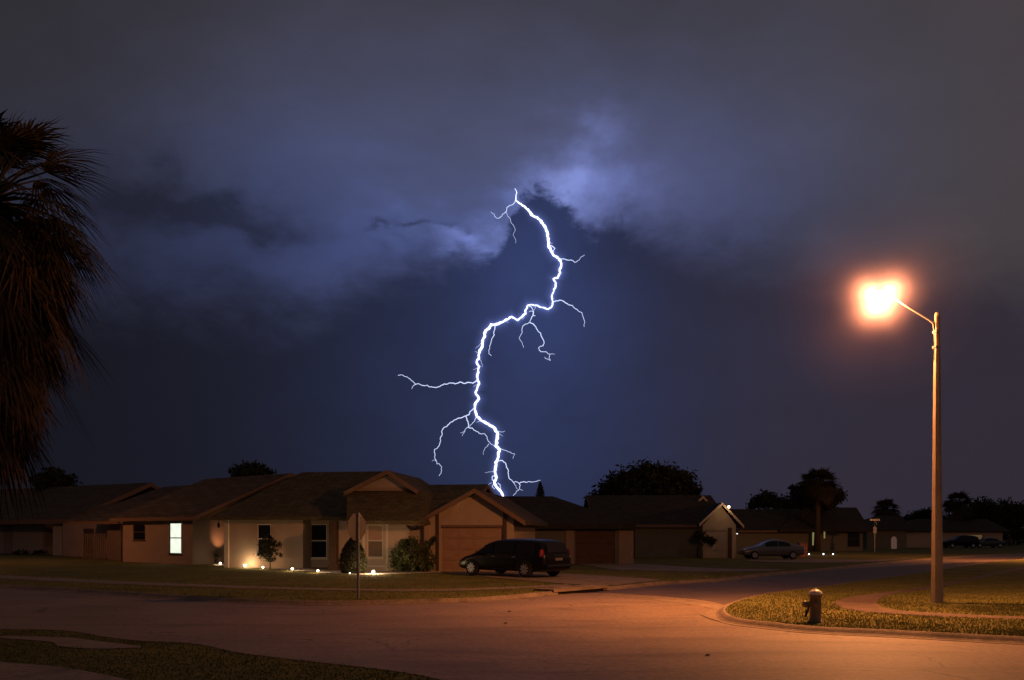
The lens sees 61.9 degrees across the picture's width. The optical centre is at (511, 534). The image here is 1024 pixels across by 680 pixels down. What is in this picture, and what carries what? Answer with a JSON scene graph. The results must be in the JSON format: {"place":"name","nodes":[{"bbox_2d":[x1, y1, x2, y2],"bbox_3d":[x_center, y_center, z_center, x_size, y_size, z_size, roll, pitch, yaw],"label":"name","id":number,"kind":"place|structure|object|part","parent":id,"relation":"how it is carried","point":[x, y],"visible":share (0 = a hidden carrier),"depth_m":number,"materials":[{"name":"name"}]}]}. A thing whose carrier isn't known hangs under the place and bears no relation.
{"place":"outdoors","nodes":[
{"label":"outdoors","id":0,"kind":"place"},
{"bbox_2d":[0,662,126,679],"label":"sidewalk","id":1,"kind":"structure","parent":0,"point":[15,671],"depth_m":10.95,"materials":[{"name":"concrete"}]},
{"bbox_2d":[215,553,220,563],"bbox_3d":[-17.077,1.380,49.426,0.714,0.676,0.774,0,0,0],"label":"yucca plant","id":2,"kind":"object","parent":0,"point":[217,556],"visible":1,"depth_m":49.37,"materials":[{"name":"green plant"}]},
{"bbox_2d":[0,628,441,679],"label":"lawn","id":3,"kind":"structure","parent":0,"point":[262,668],"depth_m":11.98,"materials":[{"name":"green plant"}]},
{"bbox_2d":[0,109,132,529],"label":"palm tree","id":4,"kind":"object","parent":3,"relation":"on","point":[36,284],"visible":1,"depth_m":14.75,"materials":[{"name":"green plant"}]},
{"bbox_2d":[0,636,140,648],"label":"concrete apron","id":5,"kind":"object","parent":3,"relation":"on","point":[72,642],"visible":1,"depth_m":14.12,"materials":[{"name":"grey concrete"}]},
{"bbox_2d":[0,575,571,590],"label":"sidewalk","id":6,"kind":"structure","parent":0,"point":[98,581],"depth_m":30.02,"materials":[{"name":"concrete"}]},
{"bbox_2d":[0,554,1023,679],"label":"road","id":7,"kind":"structure","parent":0,"point":[592,636],"depth_m":15.47,"materials":[{"name":"grey asphalt"}]},
{"bbox_2d":[2,629,444,679],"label":"kerb","id":8,"kind":"structure","parent":7,"relation":"on","point":[252,654],"depth_m":12.62,"materials":[{"name":"concrete"}]},
{"bbox_2d":[0,584,560,605],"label":"kerb","id":9,"kind":"structure","parent":7,"relation":"on","point":[304,602],"depth_m":24.30,"materials":[{"name":"concrete"}]},
{"bbox_2d":[533,584,608,593],"bbox_3d":[1.998,1.810,28.329,0.840,0.186,3.069,0,0,40],"label":"storm drain","id":10,"kind":"object","parent":7,"relation":"on","point":[575,589],"visible":0.84,"depth_m":27.94,"materials":[{"name":"concrete"}]},
{"bbox_2d":[613,594,722,608],"bbox_3d":[4.690,1.894,24.434,1.492,0.001,6.541,0,0,-21],"label":"valley gutter","id":11,"kind":"object","parent":7,"relation":"on","point":[710,605],"visible":0.95,"depth_m":24.55,"materials":[{"name":"concrete"}]},
{"bbox_2d":[605,553,1023,589],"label":"kerb","id":12,"kind":"structure","parent":7,"relation":"on","point":[629,586],"depth_m":38.73,"materials":[{"name":"concrete"}]},
{"bbox_2d":[715,559,1023,644],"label":"kerb","id":13,"kind":"structure","parent":7,"relation":"on","point":[723,615],"depth_m":16.12,"materials":[{"name":"concrete"}]},
{"bbox_2d":[701,608,720,620],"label":"kerb ramp","id":14,"kind":"structure","parent":13,"relation":"on","point":[710,614],"depth_m":20.16,"materials":[{"name":"concrete"}]},
{"bbox_2d":[0,545,1023,599],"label":"lawn","id":15,"kind":"structure","parent":0,"point":[48,564],"depth_m":38.56,"materials":[{"name":"green plant"}]},
{"bbox_2d":[11,548,47,554],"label":"shrub","id":16,"kind":"object","parent":15,"relation":"on","point":[38,552],"visible":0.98,"depth_m":69.00,"materials":[{"name":"green plant"}]},
{"bbox_2d":[28,466,83,489],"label":"tree","id":17,"kind":"object","parent":15,"relation":"on","point":[65,481],"visible":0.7,"depth_m":79.38,"materials":[{"name":"green plant"}]},
{"bbox_2d":[0,482,159,554],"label":"house","id":18,"kind":"structure","parent":15,"relation":"on","point":[27,532],"depth_m":71.90,"materials":[{"name":"brown paint"}]},
{"bbox_2d":[0,524,2,552],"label":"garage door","id":19,"kind":"structure","parent":18,"relation":"in","point":[1,525],"depth_m":74.41,"materials":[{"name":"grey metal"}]},
{"bbox_2d":[13,525,42,553],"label":"garage door","id":20,"kind":"structure","parent":18,"relation":"in","point":[28,541],"depth_m":72.40,"materials":[{"name":"brown metal"}]},
{"bbox_2d":[82,533,105,559],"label":"wooden gate","id":21,"kind":"structure","parent":15,"relation":"on","point":[99,546],"depth_m":57.05,"materials":[{"name":"brown wood"}]},
{"bbox_2d":[107,530,120,560],"bbox_3d":[-25.850,0.699,55.490,0.042,1.946,3.186,0,0,-41],"label":"wooden fence","id":22,"kind":"object","parent":15,"relation":"on","point":[113,544],"visible":0.93,"depth_m":55.42,"materials":[{"name":"brown wood"}]},
{"bbox_2d":[63,473,294,564],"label":"house","id":23,"kind":"structure","parent":15,"relation":"on","point":[171,525],"depth_m":52.00,"materials":[{"name":"brown paint"}]},
{"bbox_2d":[84,529,93,556],"bbox_3d":[-31.181,0.594,62.977,1.567,2.056,0.050,0,0,37],"label":"door","id":24,"kind":"structure","parent":23,"relation":"in","point":[87,531],"depth_m":63.02,"materials":[{"name":"brown wood"}]},
{"bbox_2d":[132,525,145,540],"bbox_3d":[-22.793,-0.111,52.199,1.460,1.014,0.150,0,0,37],"label":"window","id":25,"kind":"structure","parent":23,"relation":"in","point":[139,530],"depth_m":52.27,"materials":[{"name":"black glass"}]},
{"bbox_2d":[168,523,181,554],"bbox_3d":[-19.638,0.246,49.821,1.451,1.889,0.150,0,0,37],"label":"window","id":26,"kind":"structure","parent":23,"relation":"in","point":[175,528],"depth_m":49.84,"materials":[{"name":"white glass"}]},
{"bbox_2d":[226,459,276,476],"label":"tree","id":27,"kind":"object","parent":15,"relation":"on","point":[252,468],"visible":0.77,"depth_m":73.93,"materials":[{"name":"green plant"}]},
{"bbox_2d":[213,563,440,574],"bbox_3d":[-11.491,1.729,44.517,18.178,0.099,5.446,0,0,35],"label":"gravel bed","id":28,"kind":"object","parent":15,"relation":"on","point":[364,573],"visible":0.47,"depth_m":41.19,"materials":[{"name":"white gravel"}]},
{"bbox_2d":[256,533,283,568],"bbox_3d":[-12.666,0.894,44.195,1.674,1.968,1.143,0,0,40],"label":"shrub","id":29,"kind":"object","parent":28,"relation":"on","point":[268,552],"visible":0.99,"depth_m":44.02,"materials":[{"name":"green plant"}]},
{"bbox_2d":[338,537,367,573],"bbox_3d":[-7.356,0.835,39.447,1.384,2.041,1.364,0,0,0],"label":"conical shrub","id":30,"kind":"object","parent":28,"relation":"on","point":[348,551],"visible":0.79,"depth_m":39.13,"materials":[{"name":"green plant"}]},
{"bbox_2d":[387,535,436,572],"bbox_3d":[-4.844,1.038,40.644,2.537,2.033,3.211,0,0,0],"label":"shrub","id":31,"kind":"object","parent":28,"relation":"on","point":[410,554],"visible":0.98,"depth_m":40.20,"materials":[{"name":"green plant"}]},
{"bbox_2d":[348,512,365,597],"bbox_3d":[-4.353,0.684,24.105,0.082,2.633,0.758,0,0,30],"label":"stop sign","id":32,"kind":"object","parent":15,"relation":"on","point":[357,526],"visible":0.95,"depth_m":24.08,"materials":[{"name":"grey metal"}]},
{"bbox_2d":[210,470,547,571],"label":"house","id":33,"kind":"structure","parent":15,"relation":"on","point":[303,517],"depth_m":43.64,"materials":[{"name":"beige paint"}]},
{"bbox_2d":[255,524,270,555],"bbox_3d":[-13.172,0.277,45.345,0.902,1.683,0.150,0,0,9],"label":"window","id":34,"kind":"structure","parent":33,"relation":"in","point":[263,529],"depth_m":45.41,"materials":[{"name":"black glass"}]},
{"bbox_2d":[311,524,327,559],"bbox_3d":[-10.422,0.381,46.023,1.056,1.908,0.150,0,0,9],"label":"window","id":35,"kind":"structure","parent":33,"relation":"in","point":[318,531],"depth_m":46.06,"materials":[{"name":"black glass"}]},
{"bbox_2d":[367,525,383,558],"bbox_3d":[-6.748,0.351,42.037,0.939,1.696,0.150,0,0,9],"label":"window","id":36,"kind":"structure","parent":33,"relation":"in","point":[374,532],"depth_m":42.08,"materials":[{"name":"beige glass"}]},
{"bbox_2d":[442,528,501,571],"bbox_3d":[-1.937,0.725,41.505,3.003,2.138,0.055,0,0,9],"label":"garage door","id":37,"kind":"structure","parent":33,"relation":"in","point":[446,532],"depth_m":41.56,"materials":[{"name":"grey metal"}]},
{"bbox_2d":[535,481,544,495],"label":"pine tree","id":38,"kind":"object","parent":15,"relation":"on","point":[540,491],"visible":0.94,"depth_m":69.86,"materials":[{"name":"green plant"}]},
{"bbox_2d":[504,496,635,563],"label":"house","id":39,"kind":"structure","parent":15,"relation":"on","point":[585,534],"depth_m":52.91,"materials":[{"name":"brown paint"}]},
{"bbox_2d":[575,531,614,562],"bbox_3d":[5.152,0.768,52.914,2.436,2.052,0.080,0,0,0],"label":"garage door","id":40,"kind":"structure","parent":39,"relation":"in","point":[590,546],"depth_m":52.92,"materials":[{"name":"brown metal"}]},
{"bbox_2d":[584,459,703,501],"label":"tree","id":41,"kind":"object","parent":15,"relation":"on","point":[646,478],"visible":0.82,"depth_m":82.92,"materials":[{"name":"green plant"}]},
{"bbox_2d":[584,495,743,557],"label":"house","id":42,"kind":"structure","parent":15,"relation":"on","point":[667,526],"depth_m":66.21,"materials":[{"name":"brown paint"}]},
{"bbox_2d":[705,530,726,557],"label":"garage door","id":43,"kind":"structure","parent":42,"relation":"in","point":[719,550],"depth_m":65.07,"materials":[{"name":"grey metal"}]},
{"bbox_2d":[692,529,718,558],"bbox_3d":[14.449,0.743,63.910,2.482,2.322,1.188,0,0,-34],"label":"topiary tree","id":44,"kind":"object","parent":15,"relation":"on","point":[707,539],"visible":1,"depth_m":63.93,"materials":[{"name":"green plant"}]},
{"bbox_2d":[745,489,806,508],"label":"tree","id":45,"kind":"object","parent":15,"relation":"on","point":[766,500],"visible":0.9,"depth_m":117.24,"materials":[{"name":"green plant"}]},
{"bbox_2d":[729,507,869,550],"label":"house","id":46,"kind":"structure","parent":15,"relation":"on","point":[843,528],"depth_m":92.95,"materials":[{"name":"brown paint"}]},
{"bbox_2d":[847,532,860,546],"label":"window","id":47,"kind":"structure","parent":46,"relation":"in","point":[853,538],"depth_m":92.96,"materials":[{"name":"black glass"}]},
{"bbox_2d":[786,482,847,516],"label":"shrubby tree","id":48,"kind":"object","parent":15,"relation":"on","point":[801,502],"visible":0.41,"depth_m":95.38,"materials":[{"name":"green plant"}]},
{"bbox_2d":[794,466,841,550],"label":"palm tree","id":49,"kind":"object","parent":15,"relation":"on","point":[814,494],"visible":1,"depth_m":91.27,"materials":[{"name":"green plant"}]},
{"bbox_2d":[870,519,879,552],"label":"street sign","id":50,"kind":"object","parent":15,"relation":"on","point":[874,528],"visible":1,"depth_m":85.91,"materials":[{"name":"grey metal"}]},
{"bbox_2d":[868,498,900,516],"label":"tree","id":51,"kind":"object","parent":15,"relation":"on","point":[883,510],"visible":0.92,"depth_m":117.21,"materials":[{"name":"green plant"}]},
{"bbox_2d":[863,516,912,548],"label":"house","id":52,"kind":"structure","parent":15,"relation":"on","point":[891,533],"depth_m":108.68,"materials":[{"name":"brown paint"}]},
{"bbox_2d":[891,537,896,548],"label":"arched window","id":53,"kind":"structure","parent":52,"relation":"in","point":[893,540],"depth_m":108.63,"materials":[{"name":"white glass"}]},
{"bbox_2d":[906,519,1010,547],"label":"house","id":54,"kind":"structure","parent":15,"relation":"on","point":[919,535],"depth_m":119.15,"materials":[{"name":"brown paint"}]},
{"bbox_2d":[943,535,952,547],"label":"garage door","id":55,"kind":"structure","parent":54,"relation":"in","point":[945,537],"depth_m":118.47,"materials":[{"name":"brown"}]},
{"bbox_2d":[942,491,976,519],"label":"tree","id":56,"kind":"object","parent":15,"relation":"on","point":[956,508],"visible":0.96,"depth_m":123.99,"materials":[{"name":"green plant"}]},
{"bbox_2d":[943,535,979,547],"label":"parked suv","id":57,"kind":"object","parent":15,"relation":"on","point":[967,541],"visible":0.91,"depth_m":112.86,"materials":[{"name":"black paint"}]},
{"bbox_2d":[965,496,1001,520],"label":"tree","id":58,"kind":"object","parent":15,"relation":"on","point":[981,508],"visible":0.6,"depth_m":138.73,"materials":[{"name":"green plant"}]},
{"bbox_2d":[976,537,1005,547],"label":"parked sedan","id":59,"kind":"object","parent":15,"relation":"on","point":[991,542],"visible":0.73,"depth_m":115.14,"materials":[{"name":"grey paint"}]},
{"bbox_2d":[983,497,1023,545],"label":"tree","id":60,"kind":"object","parent":15,"relation":"on","point":[1009,516],"visible":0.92,"depth_m":133.80,"materials":[{"name":"green plant"}]},
{"bbox_2d":[0,0,1023,535],"label":"sky","id":61,"kind":"structure","parent":0,"point":[301,222],"materials":[{"name":"blue"}]},
{"bbox_2d":[398,189,584,495],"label":"lightning bolt","id":62,"kind":"object","parent":61,"relation":"in","point":[478,358],"visible":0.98,"depth_m":719.57,"materials":[{"name":"white"}]},
{"bbox_2d":[446,571,658,584],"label":"driveway","id":63,"kind":"structure","parent":0,"point":[590,579],"depth_m":34.65,"materials":[{"name":"concrete"}]},
{"bbox_2d":[459,539,572,577],"bbox_3d":[0.061,0.970,37.001,5.210,1.610,2.400,0,0,42],"label":"parked minivan","id":64,"kind":"object","parent":63,"relation":"on","point":[525,558],"visible":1,"depth_m":35.69,"materials":[{"name":"black paint"}]},
{"bbox_3d":[-1.020,0.580,36.749,0.562,0.510,0.159,0,0,42],"label":"side window","id":65,"kind":"part","parent":64,"relation":"part of","materials":[{"name":"black glass"}]},
{"bbox_3d":[-0.329,0.555,36.128,1.140,0.514,0.153,0,0,42],"label":"side window","id":66,"kind":"part","parent":64,"relation":"part of","materials":[{"name":"black glass"}]},
{"bbox_3d":[0.549,0.555,35.347,1.050,0.478,0.154,0,0,42],"label":"side window","id":67,"kind":"part","parent":64,"relation":"part of","materials":[{"name":"black glass"}]},
{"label":"rear window","id":68,"kind":"part","parent":64,"relation":"part of","materials":[{"name":"black glass"}]},
{"bbox_2d":[575,563,784,571],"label":"driveway","id":69,"kind":"structure","parent":0,"point":[634,566],"depth_m":45.00,"materials":[{"name":"concrete"}]},
{"bbox_2d":[567,561,996,604],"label":"cross street","id":70,"kind":"structure","parent":0,"point":[725,592],"depth_m":32.47,"materials":[{"name":"grey asphalt"}]},
{"bbox_2d":[797,542,807,556],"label":"mailbox pier","id":71,"kind":"structure","parent":0,"point":[804,544],"depth_m":70.29,"materials":[{"name":"red brick"}]},
{"bbox_2d":[737,558,912,562],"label":"driveway","id":72,"kind":"structure","parent":0,"point":[809,560],"depth_m":58.93,"materials":[{"name":"concrete"}]},
{"bbox_2d":[738,539,805,558],"bbox_3d":[18.870,1.058,62.177,4.606,1.443,1.860,0,0,0],"label":"parked sedan","id":73,"kind":"object","parent":72,"relation":"on","point":[776,547],"visible":1,"depth_m":61.33,"materials":[{"name":"silver metal"}]},
{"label":"side window","id":74,"kind":"part","parent":73,"relation":"part of","materials":[{"name":"black glass"}]},
{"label":"side window","id":75,"kind":"part","parent":73,"relation":"part of","materials":[{"name":"black glass"}]},
{"bbox_2d":[726,559,1023,635],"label":"lawn","id":76,"kind":"structure","parent":0,"point":[982,569],"depth_m":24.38,"materials":[{"name":"green plant"}]},
{"bbox_2d":[802,588,823,622],"bbox_3d":[6.164,1.459,17.485,0.405,0.722,0.417,0,0,29],"label":"fire hydrant","id":77,"kind":"object","parent":76,"relation":"on","point":[813,607],"visible":0.94,"depth_m":17.41,"materials":[{"name":"metal"}]},
{"bbox_2d":[875,285,942,602],"bbox_3d":[10.526,-2.413,22.734,1.726,8.626,0.418,0,0,24],"label":"street lamp","id":78,"kind":"object","parent":76,"relation":"on","point":[937,567],"visible":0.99,"depth_m":22.42,"materials":[{"name":"metal"}]},
{"bbox_2d":[835,567,1023,618],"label":"sidewalk","id":79,"kind":"structure","parent":0,"point":[866,603],"depth_m":21.85,"materials":[{"name":"concrete"}]},
{"bbox_2d":[1006,538,1023,544],"bbox_3d":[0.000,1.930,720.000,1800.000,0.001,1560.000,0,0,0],"label":"ground","id":80,"kind":"structure","parent":0,"point":[1015,542],"depth_m":241.03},
{"bbox_2d":[910,506,931,519],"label":"tree","id":81,"kind":"object","parent":80,"relation":"on","point":[926,514],"visible":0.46,"depth_m":159.24,"materials":[{"name":"green plant"}]},
{"bbox_2d":[900,500,1023,521],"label":"treeline","id":82,"kind":"object","parent":80,"relation":"on","point":[906,517],"visible":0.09,"depth_m":218.89,"materials":[{"name":"green plant"}]}
]}

